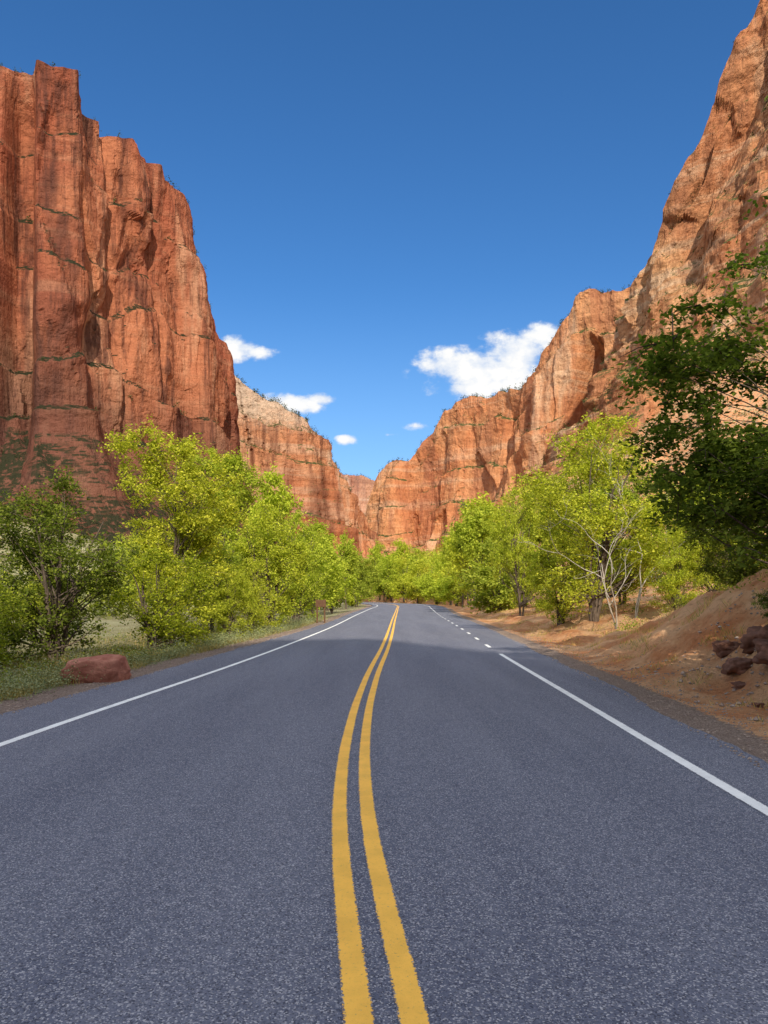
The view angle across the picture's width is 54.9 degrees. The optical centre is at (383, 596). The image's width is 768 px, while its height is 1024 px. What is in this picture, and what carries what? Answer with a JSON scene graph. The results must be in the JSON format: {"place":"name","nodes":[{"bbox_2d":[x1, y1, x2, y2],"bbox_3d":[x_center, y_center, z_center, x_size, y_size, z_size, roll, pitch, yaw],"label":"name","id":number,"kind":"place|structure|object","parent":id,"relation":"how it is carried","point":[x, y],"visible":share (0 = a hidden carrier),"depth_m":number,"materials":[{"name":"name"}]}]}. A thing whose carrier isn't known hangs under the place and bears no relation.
{"place":"outdoors","nodes":[
{"label":"outdoors","id":0,"kind":"place"},
{"bbox_2d":[0,60,281,558],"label":"cliff","id":1,"kind":"structure","parent":0,"point":[152,343],"depth_m":415.06,"materials":[{"name":"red stone"}]},
{"bbox_2d":[235,377,387,557],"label":"cliff","id":2,"kind":"structure","parent":0,"point":[324,492],"depth_m":710.37,"materials":[{"name":"stone"}]},
{"bbox_2d":[342,475,374,514],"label":"cliff","id":3,"kind":"structure","parent":0,"point":[361,486],"depth_m":1742.88,"materials":[{"name":"orange stone"}]},
{"bbox_2d":[0,0,758,480],"label":"sky","id":4,"kind":"structure","parent":0,"point":[395,206],"materials":[{"name":"blue"}]},
{"bbox_2d":[0,602,767,1023],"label":"road","id":5,"kind":"structure","parent":0,"point":[554,854],"depth_m":4.49,"materials":[{"name":"grey asphalt"}]},
{"bbox_2d":[0,603,377,746],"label":"white edge line","id":6,"kind":"object","parent":5,"relation":"on","point":[3,743],"visible":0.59,"depth_m":10.59,"materials":[{"name":"paint"}]},
{"bbox_2d":[331,603,397,1023],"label":"yellow center line","id":7,"kind":"object","parent":5,"relation":"on","point":[357,1006],"visible":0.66,"depth_m":3.67,"materials":[{"name":"paint"}]},
{"bbox_2d":[358,603,430,1023],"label":"yellow center line","id":8,"kind":"object","parent":5,"relation":"on","point":[410,1004],"visible":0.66,"depth_m":3.67,"materials":[{"name":"paint"}]},
{"bbox_2d":[499,654,767,815],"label":"white edge line","id":9,"kind":"object","parent":5,"relation":"on","point":[740,795],"visible":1,"depth_m":7.07,"materials":[{"name":"paint"}]},
{"bbox_2d":[0,339,767,762],"bbox_3d":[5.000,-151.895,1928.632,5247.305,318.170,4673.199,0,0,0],"label":"ground","id":10,"kind":"structure","parent":0,"point":[678,637],"depth_m":16.28,"materials":[{"name":"brown soil"}]},
{"bbox_2d":[0,566,31,666],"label":"tree","id":11,"kind":"object","parent":10,"relation":"on","point":[13,614],"visible":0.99,"depth_m":16.05,"materials":[{"name":"green plant"}]},
{"bbox_2d":[0,559,42,652],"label":"tree","id":12,"kind":"object","parent":10,"relation":"on","point":[12,636],"visible":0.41,"depth_m":18.60,"materials":[{"name":"green plant"}]},
{"bbox_2d":[17,560,64,638],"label":"tree","id":13,"kind":"object","parent":10,"relation":"on","point":[31,615],"visible":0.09,"depth_m":29.67,"materials":[{"name":"green plant"}]},
{"bbox_2d":[0,462,143,666],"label":"tree","id":14,"kind":"object","parent":10,"relation":"on","point":[62,610],"visible":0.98,"depth_m":19.00,"materials":[{"name":"green plant"}]},
{"bbox_2d":[59,654,130,683],"bbox_3d":[-5.297,1.365,13.600,1.213,0.662,0.812,3,2,-9],"label":"boulder","id":15,"kind":"object","parent":10,"relation":"on","point":[117,669],"visible":0.71,"depth_m":13.28,"materials":[{"name":"red stone"}]},
{"bbox_2d":[78,540,137,612],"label":"tree","id":16,"kind":"object","parent":10,"relation":"on","point":[105,544],"visible":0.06,"depth_m":69.57,"materials":[{"name":"green plant"}]},
{"bbox_2d":[126,562,165,601],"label":"tree","id":17,"kind":"object","parent":10,"relation":"on","point":[139,578],"visible":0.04,"depth_m":94.16,"materials":[{"name":"green plant"}]},
{"bbox_2d":[94,545,229,652],"bbox_3d":[-6.887,0.255,22.675,3.846,3.681,3.410,0,0,35],"label":"tree","id":18,"kind":"object","parent":10,"relation":"on","point":[171,629],"visible":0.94,"depth_m":22.31,"materials":[{"name":"green green leaves"},{"name":"brown bark"}]},
{"bbox_2d":[0,610,326,702],"bbox_3d":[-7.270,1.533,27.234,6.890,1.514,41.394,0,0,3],"label":"grass","id":19,"kind":"object","parent":10,"relation":"on","point":[164,654],"visible":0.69,"depth_m":17.30,"materials":[{"name":"green plant"}]},
{"bbox_2d":[94,416,250,644],"bbox_3d":[-7.601,-2.024,27.258,4.473,8.491,5.902,0,0,13],"label":"tree","id":20,"kind":"object","parent":10,"relation":"on","point":[195,521],"visible":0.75,"depth_m":26.54,"materials":[{"name":"green plant"}]},
{"bbox_2d":[168,510,262,632],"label":"tree","id":21,"kind":"object","parent":10,"relation":"on","point":[233,558],"visible":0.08,"depth_m":33.49,"materials":[{"name":"green plant"}]},
{"bbox_2d":[173,445,273,624],"bbox_3d":[-8.726,-3.132,40.788,5.546,10.619,5.737,0,0,-28],"label":"tree","id":22,"kind":"object","parent":10,"relation":"on","point":[234,465],"visible":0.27,"depth_m":40.34,"materials":[{"name":"green plant"}]},
{"bbox_2d":[204,561,262,638],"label":"tree","id":23,"kind":"object","parent":10,"relation":"on","point":[242,593],"visible":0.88,"depth_m":28.27,"materials":[{"name":"green plant"}]},
{"bbox_2d":[221,555,282,633],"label":"tree","id":24,"kind":"object","parent":10,"relation":"on","point":[257,591],"visible":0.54,"depth_m":31.36,"materials":[{"name":"green plant"}]},
{"bbox_2d":[225,498,317,629],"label":"tree","id":25,"kind":"object","parent":10,"relation":"on","point":[277,556],"visible":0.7,"depth_m":35.51,"materials":[{"name":"green plant"}]},
{"bbox_2d":[236,461,307,601],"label":"tree","id":26,"kind":"object","parent":10,"relation":"on","point":[277,497],"visible":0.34,"depth_m":51.41,"materials":[{"name":"green plant"}]},
{"bbox_2d":[259,510,329,620],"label":"tree","id":27,"kind":"object","parent":10,"relation":"on","point":[313,576],"visible":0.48,"depth_m":45.66,"materials":[{"name":"green plant"}]},
{"bbox_2d":[271,574,324,615],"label":"tree","id":28,"kind":"object","parent":10,"relation":"on","point":[289,604],"visible":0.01,"depth_m":71.80,"materials":[{"name":"green plant"}]},
{"bbox_2d":[277,531,351,619],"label":"tree","id":29,"kind":"object","parent":10,"relation":"on","point":[334,569],"visible":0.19,"depth_m":55.65,"materials":[{"name":"green plant"}]},
{"bbox_2d":[296,514,341,610],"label":"tree","id":30,"kind":"object","parent":10,"relation":"on","point":[327,595],"visible":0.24,"depth_m":65.78,"materials":[{"name":"green plant"}]},
{"bbox_2d":[316,599,325,622],"bbox_3d":[-3.750,0.884,43.994,0.620,1.500,0.162,0,0,0],"label":"road sign","id":31,"kind":"object","parent":10,"relation":"on","point":[320,603],"visible":0.79,"depth_m":43.91,"materials":[{"name":"brown wood"}]},
{"bbox_2d":[315,582,350,609],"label":"tree","id":32,"kind":"object","parent":10,"relation":"on","point":[339,602],"visible":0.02,"depth_m":109.42,"materials":[{"name":"green plant"}]},
{"bbox_2d":[321,529,348,610],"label":"tree","id":33,"kind":"object","parent":10,"relation":"on","point":[345,566],"visible":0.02,"depth_m":92.25,"materials":[{"name":"green plant"}]},
{"bbox_2d":[312,556,362,613],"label":"tree","id":34,"kind":"object","parent":10,"relation":"on","point":[352,585],"visible":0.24,"depth_m":79.64,"materials":[{"name":"green plant"}]},
{"bbox_2d":[334,527,359,608],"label":"tree","id":35,"kind":"object","parent":10,"relation":"on","point":[349,553],"visible":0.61,"depth_m":103.21,"materials":[{"name":"green plant"}]},
{"bbox_2d":[343,587,366,605],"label":"tree","id":36,"kind":"object","parent":10,"relation":"on","point":[352,603],"visible":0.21,"depth_m":138.63,"materials":[{"name":"green plant"}]},
{"bbox_2d":[347,550,383,606],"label":"tree","id":37,"kind":"object","parent":10,"relation":"on","point":[363,585],"visible":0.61,"depth_m":120.87,"materials":[{"name":"green plant"}]},
{"bbox_2d":[364,539,385,599],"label":"tree","id":38,"kind":"object","parent":10,"relation":"on","point":[376,558],"visible":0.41,"depth_m":221.59,"materials":[{"name":"green plant"}]},
{"bbox_2d":[111,429,639,604],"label":"woodland","id":39,"kind":"object","parent":10,"relation":"on","point":[127,537],"visible":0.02,"depth_m":287.94,"materials":[{"name":"green plant"}]},
{"bbox_2d":[372,561,392,599],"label":"tree","id":40,"kind":"object","parent":10,"relation":"on","point":[379,590],"visible":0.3,"depth_m":211.41,"materials":[{"name":"green plant"}]},
{"bbox_2d":[0,32,767,616],"bbox_3d":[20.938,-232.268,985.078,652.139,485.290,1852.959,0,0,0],"label":"scrub","id":41,"kind":"object","parent":10,"relation":"on","point":[444,410],"visible":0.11,"depth_m":474.35,"materials":[{"name":"green plant"}]},
{"bbox_2d":[0,337,767,619],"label":"sagebrush","id":42,"kind":"object","parent":10,"relation":"on","point":[111,617],"visible":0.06,"depth_m":83.61,"materials":[{"name":"green plant"}]},
{"bbox_2d":[376,552,404,601],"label":"tree","id":43,"kind":"object","parent":10,"relation":"on","point":[386,578],"visible":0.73,"depth_m":203.20,"materials":[{"name":"green plant"}]},
{"bbox_2d":[388,537,411,574],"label":"tree","id":44,"kind":"object","parent":10,"relation":"on","point":[404,546],"visible":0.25,"depth_m":223.06,"materials":[{"name":"green plant"}]},
{"bbox_2d":[389,552,416,601],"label":"tree","id":45,"kind":"object","parent":10,"relation":"on","point":[397,591],"visible":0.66,"depth_m":189.80,"materials":[{"name":"green plant"}]},
{"bbox_2d":[397,545,428,577],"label":"tree","id":46,"kind":"object","parent":10,"relation":"on","point":[414,556],"visible":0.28,"depth_m":199.88,"materials":[{"name":"green plant"}]},
{"bbox_2d":[399,558,429,602],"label":"tree","id":47,"kind":"object","parent":10,"relation":"on","point":[412,594],"visible":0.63,"depth_m":174.60,"materials":[{"name":"green plant"}]},
{"bbox_2d":[412,556,445,604],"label":"tree","id":48,"kind":"object","parent":10,"relation":"on","point":[425,585],"visible":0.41,"depth_m":157.58,"materials":[{"name":"green plant"}]},
{"bbox_2d":[414,552,445,592],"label":"tree","id":49,"kind":"object","parent":10,"relation":"on","point":[423,575],"visible":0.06,"depth_m":167.95,"materials":[{"name":"green plant"}]},
{"bbox_2d":[431,566,453,599],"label":"tree","id":50,"kind":"object","parent":10,"relation":"on","point":[440,571],"visible":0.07,"depth_m":150.94,"materials":[{"name":"green plant"}]},
{"bbox_2d":[426,551,461,604],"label":"tree","id":51,"kind":"object","parent":10,"relation":"on","point":[439,565],"visible":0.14,"depth_m":139.85,"materials":[{"name":"green plant"}]},
{"bbox_2d":[428,563,472,605],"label":"tree","id":52,"kind":"object","parent":10,"relation":"on","point":[448,588],"visible":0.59,"depth_m":127.17,"materials":[{"name":"green plant"}]},
{"bbox_2d":[437,518,468,607],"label":"tree","id":53,"kind":"object","parent":10,"relation":"on","point":[444,539],"visible":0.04,"depth_m":112.18,"materials":[{"name":"green plant"}]},
{"bbox_2d":[442,550,468,605],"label":"tree","id":54,"kind":"object","parent":10,"relation":"on","point":[456,584],"visible":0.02,"depth_m":104.42,"materials":[{"name":"green plant"}]},
{"bbox_2d":[441,505,485,600],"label":"tree","id":55,"kind":"object","parent":10,"relation":"on","point":[465,587],"visible":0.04,"depth_m":91.55,"materials":[{"name":"green plant"}]},
{"bbox_2d":[445,496,503,610],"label":"tree","id":56,"kind":"object","parent":10,"relation":"on","point":[466,541],"visible":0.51,"depth_m":65.61,"materials":[{"name":"green plant"}]},
{"bbox_2d":[440,491,526,607],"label":"tree","id":57,"kind":"object","parent":10,"relation":"on","point":[453,559],"visible":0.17,"depth_m":77.00,"materials":[{"name":"green plant"}]},
{"bbox_2d":[457,528,539,616],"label":"tree","id":58,"kind":"object","parent":10,"relation":"on","point":[495,593],"visible":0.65,"depth_m":54.66,"materials":[{"name":"green plant"}]},
{"bbox_2d":[485,480,551,615],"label":"tree","id":59,"kind":"object","parent":10,"relation":"on","point":[510,552],"visible":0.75,"depth_m":43.92,"materials":[{"name":"green plant"}]},
{"bbox_2d":[512,480,576,583],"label":"tree","id":60,"kind":"object","parent":10,"relation":"on","point":[538,537],"visible":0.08,"depth_m":61.27,"materials":[{"name":"green plant"}]},
{"bbox_2d":[521,516,599,625],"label":"tree","id":61,"kind":"object","parent":10,"relation":"on","point":[562,614],"visible":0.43,"depth_m":30.85,"materials":[{"name":"green plant"}]},
{"bbox_2d":[515,502,647,628],"bbox_3d":[6.769,-1.044,24.246,4.378,4.637,2.664,0,0,-16],"label":"bare tree","id":62,"kind":"object","parent":10,"relation":"on","point":[616,625],"visible":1,"depth_m":24.73,"materials":[{"name":"grey plant"}]},
{"bbox_2d":[559,517,625,577],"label":"tree","id":63,"kind":"object","parent":10,"relation":"on","point":[578,573],"visible":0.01,"depth_m":69.42,"materials":[{"name":"green plant"}]},
{"bbox_2d":[502,411,684,621],"bbox_3d":[8.193,-2.985,27.985,7.141,8.526,7.688,0,0,44],"label":"tree","id":64,"kind":"object","parent":10,"relation":"on","point":[555,496],"visible":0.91,"depth_m":27.48,"materials":[{"name":"green plant"}]},
{"bbox_2d":[558,480,633,594],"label":"tree","id":65,"kind":"object","parent":10,"relation":"on","point":[592,524],"visible":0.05,"depth_m":44.90,"materials":[{"name":"green plant"}]},
{"bbox_2d":[479,564,767,721],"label":"grass","id":66,"kind":"structure","parent":10,"relation":"on","point":[621,629],"depth_m":17.91,"materials":[{"name":"beige plant"}]},
{"bbox_2d":[573,452,678,604],"bbox_3d":[10.817,-2.921,32.998,4.957,7.132,3.757,0,0,13],"label":"tree","id":67,"kind":"object","parent":10,"relation":"on","point":[634,495],"visible":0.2,"depth_m":32.60,"materials":[{"name":"green plant"}]},
{"bbox_2d":[507,551,766,630],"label":"bank bushes","id":68,"kind":"object","parent":10,"relation":"on","point":[705,580],"visible":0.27,"depth_m":22.66,"materials":[{"name":"green plant"}]},
{"bbox_2d":[569,439,711,617],"bbox_3d":[9.474,-2.448,25.866,8.624,6.868,3.120,0,0,33],"label":"bare tree","id":69,"kind":"object","parent":10,"relation":"on","point":[638,602],"visible":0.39,"depth_m":26.31,"materials":[{"name":"grey plant"}]},
{"bbox_2d":[526,585,767,627],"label":"bank brush","id":70,"kind":"object","parent":10,"relation":"on","point":[654,607],"visible":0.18,"depth_m":22.46,"materials":[{"name":"green plant"}]},
{"bbox_2d":[643,528,710,614],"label":"tree","id":71,"kind":"object","parent":10,"relation":"on","point":[679,573],"visible":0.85,"depth_m":24.58,"materials":[{"name":"green plant"}]},
{"bbox_2d":[664,461,711,587],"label":"tree","id":72,"kind":"object","parent":10,"relation":"on","point":[680,535],"visible":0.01,"depth_m":44.91,"materials":[{"name":"green plant"}]},
{"bbox_2d":[610,278,767,568],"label":"tree","id":73,"kind":"object","parent":10,"relation":"on","point":[714,455],"visible":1,"depth_m":10.97,"materials":[{"name":"green plant"}]},
{"bbox_2d":[665,475,762,600],"bbox_3d":[11.500,-2.007,25.936,3.517,5.315,3.681,0,0,33],"label":"tree","id":74,"kind":"object","parent":10,"relation":"on","point":[709,589],"visible":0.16,"depth_m":25.81,"materials":[{"name":"green plant"}]},
{"bbox_2d":[669,453,767,590],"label":"tree","id":75,"kind":"object","parent":10,"relation":"on","point":[720,539],"visible":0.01,"depth_m":31.18,"materials":[{"name":"green plant"}]},
{"bbox_2d":[680,438,762,547],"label":"tree","id":76,"kind":"object","parent":10,"relation":"on","point":[725,539],"visible":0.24,"depth_m":16.12,"materials":[{"name":"green plant"}]},
{"bbox_2d":[682,504,767,591],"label":"tree","id":77,"kind":"object","parent":10,"relation":"on","point":[735,571],"visible":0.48,"depth_m":17.32,"materials":[{"name":"green plant"}]},
{"bbox_2d":[711,640,741,657],"bbox_3d":[6.179,0.932,13.212,0.605,0.338,0.444,-4,-4,19],"label":"rock","id":78,"kind":"object","parent":10,"relation":"on","point":[723,648],"visible":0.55,"depth_m":13.09,"materials":[{"name":"stone"}]},
{"bbox_2d":[704,96,767,289],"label":"tree","id":79,"kind":"object","parent":10,"relation":"on","point":[740,259],"visible":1,"depth_m":11.04,"materials":[{"name":"green plant"}]},
{"bbox_2d":[721,657,752,674],"bbox_3d":[5.864,1.157,12.135,0.617,0.336,0.793,3,-3,16],"label":"rock","id":80,"kind":"object","parent":10,"relation":"on","point":[738,665],"visible":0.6,"depth_m":11.89,"materials":[{"name":"stone"}]},
{"bbox_2d":[730,681,745,689],"bbox_3d":[5.507,1.381,11.402,0.265,0.153,0.296,4,2,-12],"label":"rock","id":81,"kind":"object","parent":10,"relation":"on","point":[738,685],"visible":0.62,"depth_m":11.37,"materials":[{"name":"stone"}]},
{"bbox_2d":[740,624,767,653],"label":"rock","id":82,"kind":"object","parent":10,"relation":"on","point":[747,645],"visible":0.7,"depth_m":12.30,"materials":[{"name":"stone"}]},
{"bbox_2d":[751,702,764,707],"bbox_3d":[5.004,1.452,9.898,0.169,0.086,0.171,-4,-5,31],"label":"rock","id":83,"kind":"object","parent":10,"relation":"on","point":[756,704],"visible":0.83,"depth_m":9.85,"materials":[{"name":"stone"}]},
{"bbox_2d":[751,588,767,618],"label":"bush","id":84,"kind":"object","parent":10,"relation":"on","point":[764,599],"visible":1,"depth_m":12.11,"materials":[{"name":"green plant"}]},
{"bbox_2d":[752,638,767,664],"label":"rock","id":85,"kind":"object","parent":10,"relation":"on","point":[761,655],"visible":1,"depth_m":10.90,"materials":[{"name":"stone"}]},
{"bbox_2d":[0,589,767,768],"bbox_3d":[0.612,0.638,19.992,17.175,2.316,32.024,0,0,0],"label":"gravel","id":86,"kind":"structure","parent":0,"point":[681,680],"depth_m":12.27,"materials":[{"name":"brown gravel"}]},
{"bbox_2d":[366,286,630,554],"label":"cliff","id":87,"kind":"structure","parent":0,"point":[572,356],"depth_m":792.35,"materials":[{"name":"stone"}]},
{"bbox_2d":[498,0,767,508],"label":"cliff","id":88,"kind":"structure","parent":0,"point":[734,135],"depth_m":441.35,"materials":[{"name":"stone"}]}
]}

